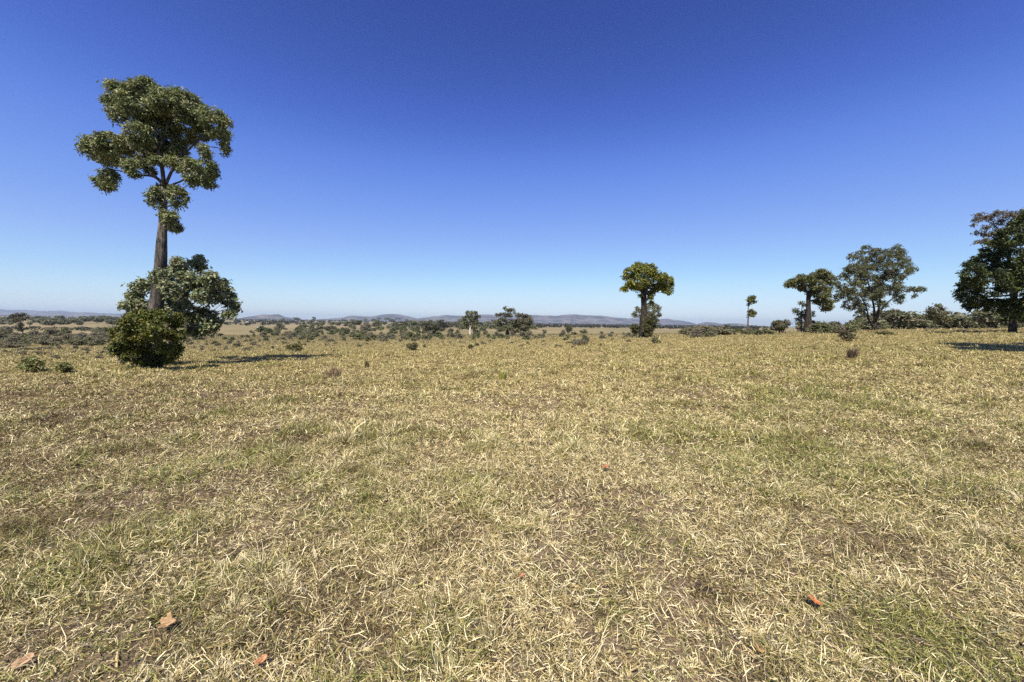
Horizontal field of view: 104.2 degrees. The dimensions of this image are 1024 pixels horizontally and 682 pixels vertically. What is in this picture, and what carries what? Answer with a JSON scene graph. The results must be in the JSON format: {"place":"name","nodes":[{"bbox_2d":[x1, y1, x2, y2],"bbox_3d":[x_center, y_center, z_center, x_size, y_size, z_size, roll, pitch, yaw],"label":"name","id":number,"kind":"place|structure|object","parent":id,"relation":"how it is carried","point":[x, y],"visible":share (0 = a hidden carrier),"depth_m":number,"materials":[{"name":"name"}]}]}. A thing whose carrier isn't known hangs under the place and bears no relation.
{"place":"outdoors","nodes":[
{"label":"outdoors","id":0,"kind":"place"},
{"bbox_2d":[0,309,164,316],"bbox_3d":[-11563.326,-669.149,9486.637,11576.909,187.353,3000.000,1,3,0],"label":"hills","id":1,"kind":"structure","parent":0,"point":[41,313],"depth_m":9019.01,"materials":[{"name":"grey"}]},
{"bbox_2d":[237,314,302,319],"bbox_3d":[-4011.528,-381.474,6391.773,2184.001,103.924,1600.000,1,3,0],"label":"hills","id":2,"kind":"structure","parent":0,"point":[271,317],"depth_m":6169.00,"materials":[{"name":"grey"}]},
{"bbox_2d":[317,314,694,325],"bbox_3d":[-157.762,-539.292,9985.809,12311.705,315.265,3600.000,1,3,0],"label":"hills","id":3,"kind":"structure","parent":0,"point":[574,319],"depth_m":9394.01,"materials":[{"name":"grey"}]},
{"bbox_2d":[0,316,1023,681],"bbox_3d":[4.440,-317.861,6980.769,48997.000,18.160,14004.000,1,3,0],"label":"ground","id":4,"kind":"structure","parent":0,"point":[232,330],"depth_m":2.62,"materials":[{"name":"beige plant"}]},
{"bbox_2d":[1,336,22,343],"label":"scrub bush","id":5,"kind":"object","parent":4,"relation":"on","point":[10,340],"visible":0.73,"depth_m":74.65,"materials":[{"name":"green plant"}]},
{"bbox_2d":[0,342,25,347],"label":"scrub bush","id":6,"kind":"object","parent":4,"relation":"on","point":[5,345],"visible":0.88,"depth_m":51.91,"materials":[{"name":"green plant"}]},
{"bbox_2d":[8,312,32,332],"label":"leaning gum","id":7,"kind":"object","parent":4,"relation":"on","point":[17,317],"visible":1,"depth_m":184.49,"materials":[{"name":"green plant"}]},
{"bbox_2d":[10,652,33,668],"bbox_3d":[-2.152,1.407,1.751,0.078,0.036,0.016,-27,-27,-31],"label":"fallen leaf","id":8,"kind":"object","parent":4,"relation":"on","point":[25,657],"visible":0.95,"depth_m":1.75,"materials":[{"name":"plant"}]},
{"bbox_2d":[13,355,49,372],"bbox_3d":[-14.962,0.755,12.440,0.849,0.611,0.878,1,3,0],"label":"weedy bush","id":9,"kind":"object","parent":4,"relation":"on","point":[31,364],"visible":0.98,"depth_m":12.35,"materials":[{"name":"green plant"}]},
{"bbox_2d":[26,330,38,335],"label":"scrub bush","id":10,"kind":"object","parent":4,"relation":"on","point":[34,332],"visible":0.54,"depth_m":144.70,"materials":[{"name":"green plant"}]},
{"bbox_2d":[35,334,50,338],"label":"scrub bush","id":11,"kind":"object","parent":4,"relation":"on","point":[42,336],"visible":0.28,"depth_m":93.45,"materials":[{"name":"green plant"}]},
{"bbox_2d":[34,339,61,345],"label":"scrub bush","id":12,"kind":"object","parent":4,"relation":"on","point":[41,342],"visible":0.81,"depth_m":70.69,"materials":[{"name":"green plant"}]},
{"bbox_2d":[40,320,57,324],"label":"paddock tree","id":13,"kind":"object","parent":4,"relation":"on","point":[47,322],"visible":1,"depth_m":387.23,"materials":[{"name":"green plant"}]},
{"bbox_2d":[42,328,57,334],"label":"scrub bush","id":14,"kind":"object","parent":4,"relation":"on","point":[50,331],"visible":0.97,"depth_m":176.42,"materials":[{"name":"green plant"}]},
{"bbox_2d":[47,336,67,343],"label":"scrub bush","id":15,"kind":"object","parent":4,"relation":"on","point":[56,338],"visible":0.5,"depth_m":78.54,"materials":[{"name":"green plant"}]},
{"bbox_2d":[53,360,74,372],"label":"weedy bush","id":16,"kind":"object","parent":4,"relation":"on","point":[65,366],"visible":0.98,"depth_m":12.52,"materials":[{"name":"green plant"}]},
{"bbox_2d":[58,327,71,333],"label":"scrub bush","id":17,"kind":"object","parent":4,"relation":"on","point":[65,330],"visible":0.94,"depth_m":192.60,"materials":[{"name":"green plant"}]},
{"bbox_2d":[60,333,80,339],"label":"scrub bush","id":18,"kind":"object","parent":4,"relation":"on","point":[67,336],"visible":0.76,"depth_m":108.81,"materials":[{"name":"green plant"}]},
{"bbox_2d":[66,318,82,322],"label":"paddock tree","id":19,"kind":"object","parent":4,"relation":"on","point":[74,320],"visible":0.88,"depth_m":522.55,"materials":[{"name":"green plant"}]},
{"bbox_2d":[66,337,85,344],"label":"scrub bush","id":20,"kind":"object","parent":4,"relation":"on","point":[77,341],"visible":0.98,"depth_m":72.61,"materials":[{"name":"green plant"}]},
{"bbox_2d":[73,333,87,338],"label":"scrub bush","id":21,"kind":"object","parent":4,"relation":"on","point":[82,335],"visible":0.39,"depth_m":110.45,"materials":[{"name":"green plant"}]},
{"bbox_2d":[83,335,109,341],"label":"scrub bush","id":22,"kind":"object","parent":4,"relation":"on","point":[103,339],"visible":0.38,"depth_m":95.33,"materials":[{"name":"green plant"}]},
{"bbox_2d":[90,337,105,345],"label":"scrub bush","id":23,"kind":"object","parent":4,"relation":"on","point":[95,340],"visible":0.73,"depth_m":75.57,"materials":[{"name":"green plant"}]},
{"bbox_2d":[89,317,108,322],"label":"paddock tree","id":24,"kind":"object","parent":4,"relation":"on","point":[98,319],"visible":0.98,"depth_m":603.33,"materials":[{"name":"green plant"}]},
{"bbox_2d":[105,320,117,324],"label":"paddock tree","id":25,"kind":"object","parent":4,"relation":"on","point":[111,322],"visible":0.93,"depth_m":455.56,"materials":[{"name":"green plant"}]},
{"bbox_2d":[104,307,188,367],"bbox_3d":[-13.652,-0.028,14.856,4.047,2.465,2.237,3,3,32],"label":"dense shrub","id":26,"kind":"object","parent":4,"relation":"on","point":[139,333],"visible":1,"depth_m":14.30,"materials":[{"name":"green plant"}]},
{"bbox_2d":[73,74,235,355],"bbox_3d":[-14.757,-4.714,16.371,7.268,11.784,3.179,1,3,0],"label":"bottle tree","id":27,"kind":"object","parent":4,"relation":"on","point":[157,121],"visible":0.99,"depth_m":15.82,"materials":[{"name":"green plant"}]},
{"bbox_2d":[157,612,175,627],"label":"fallen leaf","id":28,"kind":"object","parent":4,"relation":"on","point":[165,620],"visible":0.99,"depth_m":1.98,"materials":[{"name":"plant"}]},
{"bbox_2d":[117,254,242,343],"bbox_3d":[-14.372,-1.441,17.092,5.712,5.083,3.605,1,3,0],"label":"bushy tree","id":29,"kind":"object","parent":4,"relation":"on","point":[209,285],"visible":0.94,"depth_m":16.84,"materials":[{"name":"green plant"}]},
{"bbox_2d":[254,325,264,331],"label":"scrub bush","id":30,"kind":"object","parent":4,"relation":"on","point":[260,328],"visible":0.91,"depth_m":280.97,"materials":[{"name":"green plant"}]},
{"bbox_2d":[253,654,267,665],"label":"fallen leaf","id":31,"kind":"object","parent":4,"relation":"on","point":[262,657],"visible":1,"depth_m":1.74,"materials":[{"name":"orange plant"}]},
{"bbox_2d":[274,323,284,329],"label":"scrub bush","id":32,"kind":"object","parent":4,"relation":"on","point":[280,326],"visible":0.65,"depth_m":407.71,"materials":[{"name":"green plant"}]},
{"bbox_2d":[284,343,303,350],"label":"grass bush","id":33,"kind":"object","parent":4,"relation":"on","point":[298,346],"visible":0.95,"depth_m":31.63,"materials":[{"name":"green plant"}]},
{"bbox_2d":[305,334,314,339],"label":"scrub bush","id":34,"kind":"object","parent":4,"relation":"on","point":[309,337],"visible":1,"depth_m":106.17,"materials":[{"name":"green plant"}]},
{"bbox_2d":[322,363,344,376],"bbox_3d":[-5.619,0.925,12.524,0.810,0.480,0.783,1,3,0],"label":"grass tuft","id":35,"kind":"object","parent":4,"relation":"on","point":[334,371],"visible":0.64,"depth_m":12.37,"materials":[{"name":"beige plant"}]},
{"bbox_2d":[353,320,361,324],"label":"paddock tree","id":36,"kind":"object","parent":4,"relation":"on","point":[357,322],"visible":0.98,"depth_m":631.12,"materials":[{"name":"green plant"}]},
{"bbox_2d":[352,333,363,339],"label":"scrub bush","id":37,"kind":"object","parent":4,"relation":"on","point":[358,336],"visible":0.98,"depth_m":95.56,"materials":[{"name":"green plant"}]},
{"bbox_2d":[355,325,367,332],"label":"scrub bush","id":38,"kind":"object","parent":4,"relation":"on","point":[363,328],"visible":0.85,"depth_m":278.40,"materials":[{"name":"green plant"}]},
{"bbox_2d":[361,323,372,330],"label":"scrub bush","id":39,"kind":"object","parent":4,"relation":"on","point":[368,325],"visible":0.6,"depth_m":377.30,"materials":[{"name":"green plant"}]},
{"bbox_2d":[0,315,770,330],"bbox_3d":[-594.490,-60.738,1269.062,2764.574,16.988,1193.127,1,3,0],"label":"distant woodland","id":40,"kind":"object","parent":4,"relation":"on","point":[605,326],"visible":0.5,"depth_m":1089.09,"materials":[{"name":"green plant"}]},
{"bbox_2d":[389,327,398,333],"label":"scrub bush","id":41,"kind":"object","parent":4,"relation":"on","point":[392,330],"visible":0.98,"depth_m":246.49,"materials":[{"name":"green plant"}]},
{"bbox_2d":[394,321,407,327],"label":"round bush","id":42,"kind":"object","parent":4,"relation":"on","point":[401,323],"visible":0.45,"depth_m":398.32,"materials":[{"name":"green plant"}]},
{"bbox_2d":[398,325,407,330],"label":"scrub bush","id":43,"kind":"object","parent":4,"relation":"on","point":[402,327],"visible":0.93,"depth_m":358.20,"materials":[{"name":"green plant"}]},
{"bbox_2d":[406,341,419,349],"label":"grey bush","id":44,"kind":"object","parent":4,"relation":"on","point":[412,346],"visible":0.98,"depth_m":29.87,"materials":[{"name":"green plant"}]},
{"bbox_2d":[408,320,418,325],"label":"paddock tree","id":45,"kind":"object","parent":4,"relation":"on","point":[414,322],"visible":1,"depth_m":621.46,"materials":[{"name":"green plant"}]},
{"bbox_2d":[422,320,440,333],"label":"round bush","id":46,"kind":"object","parent":4,"relation":"on","point":[429,325],"visible":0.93,"depth_m":191.49,"materials":[{"name":"green plant"}]},
{"bbox_2d":[432,331,442,336],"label":"scrub bush","id":47,"kind":"object","parent":4,"relation":"on","point":[437,333],"visible":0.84,"depth_m":134.37,"materials":[{"name":"green plant"}]},
{"bbox_2d":[438,319,447,328],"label":"round bush","id":48,"kind":"object","parent":4,"relation":"on","point":[441,323],"visible":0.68,"depth_m":371.67,"materials":[{"name":"green plant"}]},
{"bbox_2d":[461,310,480,334],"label":"white trunk gum","id":49,"kind":"object","parent":4,"relation":"on","point":[473,321],"visible":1,"depth_m":189.56,"materials":[{"name":"green plant"}]},
{"bbox_2d":[498,370,506,379],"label":"grass tuft","id":50,"kind":"object","parent":4,"relation":"on","point":[502,375],"visible":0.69,"depth_m":11.36,"materials":[{"name":"green plant"}]},
{"bbox_2d":[494,306,515,334],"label":"spreading gum","id":51,"kind":"object","parent":4,"relation":"on","point":[505,326],"visible":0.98,"depth_m":164.40,"materials":[{"name":"green plant"}]},
{"bbox_2d":[516,331,527,336],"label":"scrub bush","id":52,"kind":"object","parent":4,"relation":"on","point":[521,334],"visible":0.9,"depth_m":105.18,"materials":[{"name":"green plant"}]},
{"bbox_2d":[512,312,534,333],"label":"rounded gum","id":53,"kind":"object","parent":4,"relation":"on","point":[520,326],"visible":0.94,"depth_m":169.72,"materials":[{"name":"green plant"}]},
{"bbox_2d":[565,325,573,332],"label":"round bush","id":54,"kind":"object","parent":4,"relation":"on","point":[568,328],"visible":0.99,"depth_m":273.31,"materials":[{"name":"green plant"}]},
{"bbox_2d":[570,339,587,344],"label":"grey bush","id":55,"kind":"object","parent":4,"relation":"on","point":[575,341],"visible":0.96,"depth_m":31.21,"materials":[{"name":"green plant"}]},
{"bbox_2d":[629,323,638,333],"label":"dark shrub","id":56,"kind":"object","parent":4,"relation":"on","point":[634,328],"visible":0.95,"depth_m":61.23,"materials":[{"name":"green plant"}]},
{"bbox_2d":[630,303,661,333],"bbox_3d":[18.201,-2.976,54.059,4.687,4.851,2.490,0,3,-10],"label":"open crowned tree","id":57,"kind":"object","parent":4,"relation":"on","point":[638,310],"visible":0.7,"depth_m":53.85,"materials":[{"name":"green plant"}]},
{"bbox_2d":[619,261,674,337],"bbox_3d":[15.964,-4.864,46.752,7.308,9.096,4.191,1,3,0],"label":"tree","id":58,"kind":"object","parent":4,"relation":"on","point":[664,283],"visible":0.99,"depth_m":46.24,"materials":[{"name":"green plant"}]},
{"bbox_2d":[641,310,659,336],"bbox_3d":[15.710,-1.913,45.127,1.984,3.241,1.790,2,3,27],"label":"dark shrub","id":59,"kind":"object","parent":4,"relation":"on","point":[648,327],"visible":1,"depth_m":44.95,"materials":[{"name":"green plant"}]},
{"bbox_2d":[651,336,661,343],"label":"spreading shrub","id":60,"kind":"object","parent":4,"relation":"on","point":[655,339],"visible":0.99,"depth_m":31.32,"materials":[{"name":"green plant"}]},
{"bbox_2d":[676,328,693,334],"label":"scrub bush","id":61,"kind":"object","parent":4,"relation":"on","point":[687,331],"visible":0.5,"depth_m":47.80,"materials":[{"name":"green plant"}]},
{"bbox_2d":[689,328,703,337],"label":"scrub bush","id":62,"kind":"object","parent":4,"relation":"on","point":[695,332],"visible":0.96,"depth_m":40.24,"materials":[{"name":"green plant"}]},
{"bbox_2d":[690,325,716,334],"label":"scrub bush","id":63,"kind":"object","parent":4,"relation":"on","point":[706,328],"visible":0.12,"depth_m":44.68,"materials":[{"name":"green plant"}]},
{"bbox_2d":[695,583,713,594],"bbox_3d":[1.149,1.493,2.401,0.115,0.039,0.079,1,3,0],"label":"dung pat","id":64,"kind":"object","parent":4,"relation":"on","point":[706,590],"visible":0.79,"depth_m":2.38,"materials":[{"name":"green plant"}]},
{"bbox_2d":[704,330,715,336],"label":"scrub bush","id":65,"kind":"object","parent":4,"relation":"on","point":[710,333],"visible":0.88,"depth_m":40.47,"materials":[{"name":"green plant"}]},
{"bbox_2d":[715,328,734,334],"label":"scrub bush","id":66,"kind":"object","parent":4,"relation":"on","point":[723,332],"visible":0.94,"depth_m":47.79,"materials":[{"name":"green plant"}]},
{"bbox_2d":[746,295,756,330],"bbox_3d":[35.980,-4.001,59.833,1.892,5.939,1.467,1,3,0],"label":"pompom tree","id":67,"kind":"object","parent":4,"relation":"on","point":[751,299],"visible":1,"depth_m":59.73,"materials":[{"name":"green plant"}]},
{"bbox_2d":[752,329,765,334],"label":"scrub bush","id":68,"kind":"object","parent":4,"relation":"on","point":[757,332],"visible":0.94,"depth_m":46.95,"materials":[{"name":"green plant"}]},
{"bbox_2d":[761,329,774,334],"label":"scrub bush","id":69,"kind":"object","parent":4,"relation":"on","point":[768,331],"visible":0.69,"depth_m":46.40,"materials":[{"name":"green plant"}]},
{"bbox_2d":[769,318,790,333],"bbox_3d":[36.355,-1.959,53.880,2.631,2.191,2.996,1,3,0],"label":"round bush","id":70,"kind":"object","parent":4,"relation":"on","point":[780,325],"visible":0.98,"depth_m":53.38,"materials":[{"name":"green plant"}]},
{"bbox_2d":[792,301,815,331],"bbox_3d":[44.317,-3.692,60.754,3.705,5.018,1.887,3,4,40],"label":"slender tree","id":71,"kind":"object","parent":4,"relation":"on","point":[800,315],"visible":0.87,"depth_m":60.66,"materials":[{"name":"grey plant"}]},
{"bbox_2d":[783,268,836,332],"bbox_3d":[42.088,-5.691,55.778,7.470,9.280,4.364,1,3,0],"label":"flat topped bottle tree","id":72,"kind":"object","parent":4,"relation":"on","point":[823,277],"visible":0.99,"depth_m":55.41,"materials":[{"name":"green plant"}]},
{"bbox_2d":[807,591,822,604],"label":"fallen leaf","id":73,"kind":"object","parent":4,"relation":"on","point":[815,600],"visible":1,"depth_m":2.21,"materials":[{"name":"orange plant"}]},
{"bbox_2d":[806,322,824,332],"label":"scrub bush","id":74,"kind":"object","parent":4,"relation":"on","point":[815,328],"visible":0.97,"depth_m":49.48,"materials":[{"name":"green plant"}]},
{"bbox_2d":[820,323,833,332],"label":"scrub bush","id":75,"kind":"object","parent":4,"relation":"on","point":[827,327],"visible":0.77,"depth_m":48.92,"materials":[{"name":"green plant"}]},
{"bbox_2d":[837,325,855,332],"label":"scrub bush","id":76,"kind":"object","parent":4,"relation":"on","point":[840,328],"visible":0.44,"depth_m":46.63,"materials":[{"name":"green plant"}]},
{"bbox_2d":[837,329,857,341],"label":"dark shrub","id":77,"kind":"object","parent":4,"relation":"on","point":[846,335],"visible":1,"depth_m":28.55,"materials":[{"name":"green plant"}]},
{"bbox_2d":[843,322,858,332],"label":"scrub bush","id":78,"kind":"object","parent":4,"relation":"on","point":[849,328],"visible":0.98,"depth_m":46.18,"materials":[{"name":"green plant"}]},
{"bbox_2d":[845,345,859,357],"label":"grass tuft","id":79,"kind":"object","parent":4,"relation":"on","point":[852,353],"visible":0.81,"depth_m":16.45,"materials":[{"name":"brown plant"}]},
{"bbox_2d":[849,320,862,329],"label":"scrub bush","id":80,"kind":"object","parent":4,"relation":"on","point":[858,324],"visible":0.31,"depth_m":59.80,"materials":[{"name":"green plant"}]},
{"bbox_2d":[850,315,891,329],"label":"paddock tree","id":81,"kind":"object","parent":4,"relation":"on","point":[880,325],"visible":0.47,"depth_m":89.94,"materials":[{"name":"green plant"}]},
{"bbox_2d":[859,316,891,327],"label":"paddock tree","id":82,"kind":"object","parent":4,"relation":"on","point":[863,317],"visible":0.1,"depth_m":104.72,"materials":[{"name":"green plant"}]},
{"bbox_2d":[863,536,894,554],"bbox_3d":[2.533,1.420,2.745,0.202,0.113,0.169,1,3,0],"label":"grass tuft","id":83,"kind":"object","parent":4,"relation":"on","point":[879,543],"visible":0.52,"depth_m":2.76,"materials":[{"name":"beige plant"}]},
{"bbox_2d":[832,243,926,329],"bbox_3d":[55.839,-8.102,59.877,18.791,13.642,9.477,1,3,0],"label":"gum tree","id":84,"kind":"object","parent":4,"relation":"on","point":[874,291],"visible":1,"depth_m":58.88,"materials":[{"name":"green plant"}]},
{"bbox_2d":[875,331,893,334],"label":"spreading shrub","id":85,"kind":"object","parent":4,"relation":"on","point":[885,332],"visible":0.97,"depth_m":37.15,"materials":[{"name":"green plant"}]},
{"bbox_2d":[869,308,900,318],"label":"paddock tree","id":86,"kind":"object","parent":4,"relation":"on","point":[889,311],"visible":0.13,"depth_m":110.55,"materials":[{"name":"green plant"}]},
{"bbox_2d":[879,312,928,328],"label":"paddock tree","id":87,"kind":"object","parent":4,"relation":"on","point":[896,318],"visible":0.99,"depth_m":91.44,"materials":[{"name":"green plant"}]},
{"bbox_2d":[897,311,924,328],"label":"paddock tree","id":88,"kind":"object","parent":4,"relation":"on","point":[910,313],"visible":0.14,"depth_m":105.98,"materials":[{"name":"green plant"}]},
{"bbox_2d":[909,319,932,328],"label":"paddock tree","id":89,"kind":"object","parent":4,"relation":"on","point":[925,323],"visible":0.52,"depth_m":113.42,"materials":[{"name":"green plant"}]},
{"bbox_2d":[918,313,949,325],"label":"paddock tree","id":90,"kind":"object","parent":4,"relation":"on","point":[925,315],"visible":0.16,"depth_m":114.26,"materials":[{"name":"green plant"}]},
{"bbox_2d":[928,324,939,328],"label":"paddock tree","id":91,"kind":"object","parent":4,"relation":"on","point":[933,326],"visible":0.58,"depth_m":102.10,"materials":[{"name":"green plant"}]},
{"bbox_2d":[919,303,952,328],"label":"layered tree","id":92,"kind":"object","parent":4,"relation":"on","point":[940,310],"visible":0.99,"depth_m":84.46,"materials":[{"name":"green plant"}]},
{"bbox_2d":[942,315,964,328],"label":"paddock tree","id":93,"kind":"object","parent":4,"relation":"on","point":[952,326],"visible":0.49,"depth_m":103.08,"materials":[{"name":"green plant"}]},
{"bbox_2d":[950,311,971,316],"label":"paddock tree","id":94,"kind":"object","parent":4,"relation":"on","point":[957,313],"visible":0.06,"depth_m":125.24,"materials":[{"name":"green plant"}]},
{"bbox_2d":[947,315,977,328],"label":"paddock tree","id":95,"kind":"object","parent":4,"relation":"on","point":[957,320],"visible":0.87,"depth_m":95.00,"materials":[{"name":"green plant"}]},
{"bbox_2d":[957,434,1000,452],"bbox_3d":[5.906,1.296,5.066,0.549,0.185,0.522,1,3,0],"label":"grass tuft","id":96,"kind":"object","parent":4,"relation":"on","point":[976,441],"visible":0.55,"depth_m":5.02,"materials":[{"name":"beige plant"}]},
{"bbox_2d":[969,316,990,328],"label":"paddock tree","id":97,"kind":"object","parent":4,"relation":"on","point":[981,325],"visible":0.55,"depth_m":96.93,"materials":[{"name":"green plant"}]},
{"bbox_2d":[950,210,1023,331],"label":"dense dark tree","id":98,"kind":"object","parent":4,"relation":"on","point":[996,269],"visible":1,"depth_m":37.34,"materials":[{"name":"green plant"}]},
{"bbox_2d":[971,309,1003,327],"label":"paddock tree","id":99,"kind":"object","parent":4,"relation":"on","point":[987,317],"visible":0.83,"depth_m":88.94,"materials":[{"name":"green plant"}]},
{"bbox_2d":[982,316,1003,327],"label":"paddock tree","id":100,"kind":"object","parent":4,"relation":"on","point":[997,323],"visible":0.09,"depth_m":91.65,"materials":[{"name":"green plant"}]},
{"bbox_2d":[969,208,1023,296],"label":"gum tree","id":101,"kind":"object","parent":4,"relation":"on","point":[1001,221],"visible":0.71,"depth_m":53.20,"materials":[{"name":"green plant"}]},
{"bbox_2d":[0,0,1023,328],"label":"sky","id":102,"kind":"structure","parent":0,"point":[411,158],"materials":[{"name":"blue"}]},
{"bbox_2d":[694,322,750,325],"bbox_3d":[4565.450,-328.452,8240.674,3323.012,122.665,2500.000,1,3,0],"label":"hills","id":103,"kind":"structure","parent":0,"point":[718,324],"depth_m":7945.57,"materials":[{"name":"grey"}]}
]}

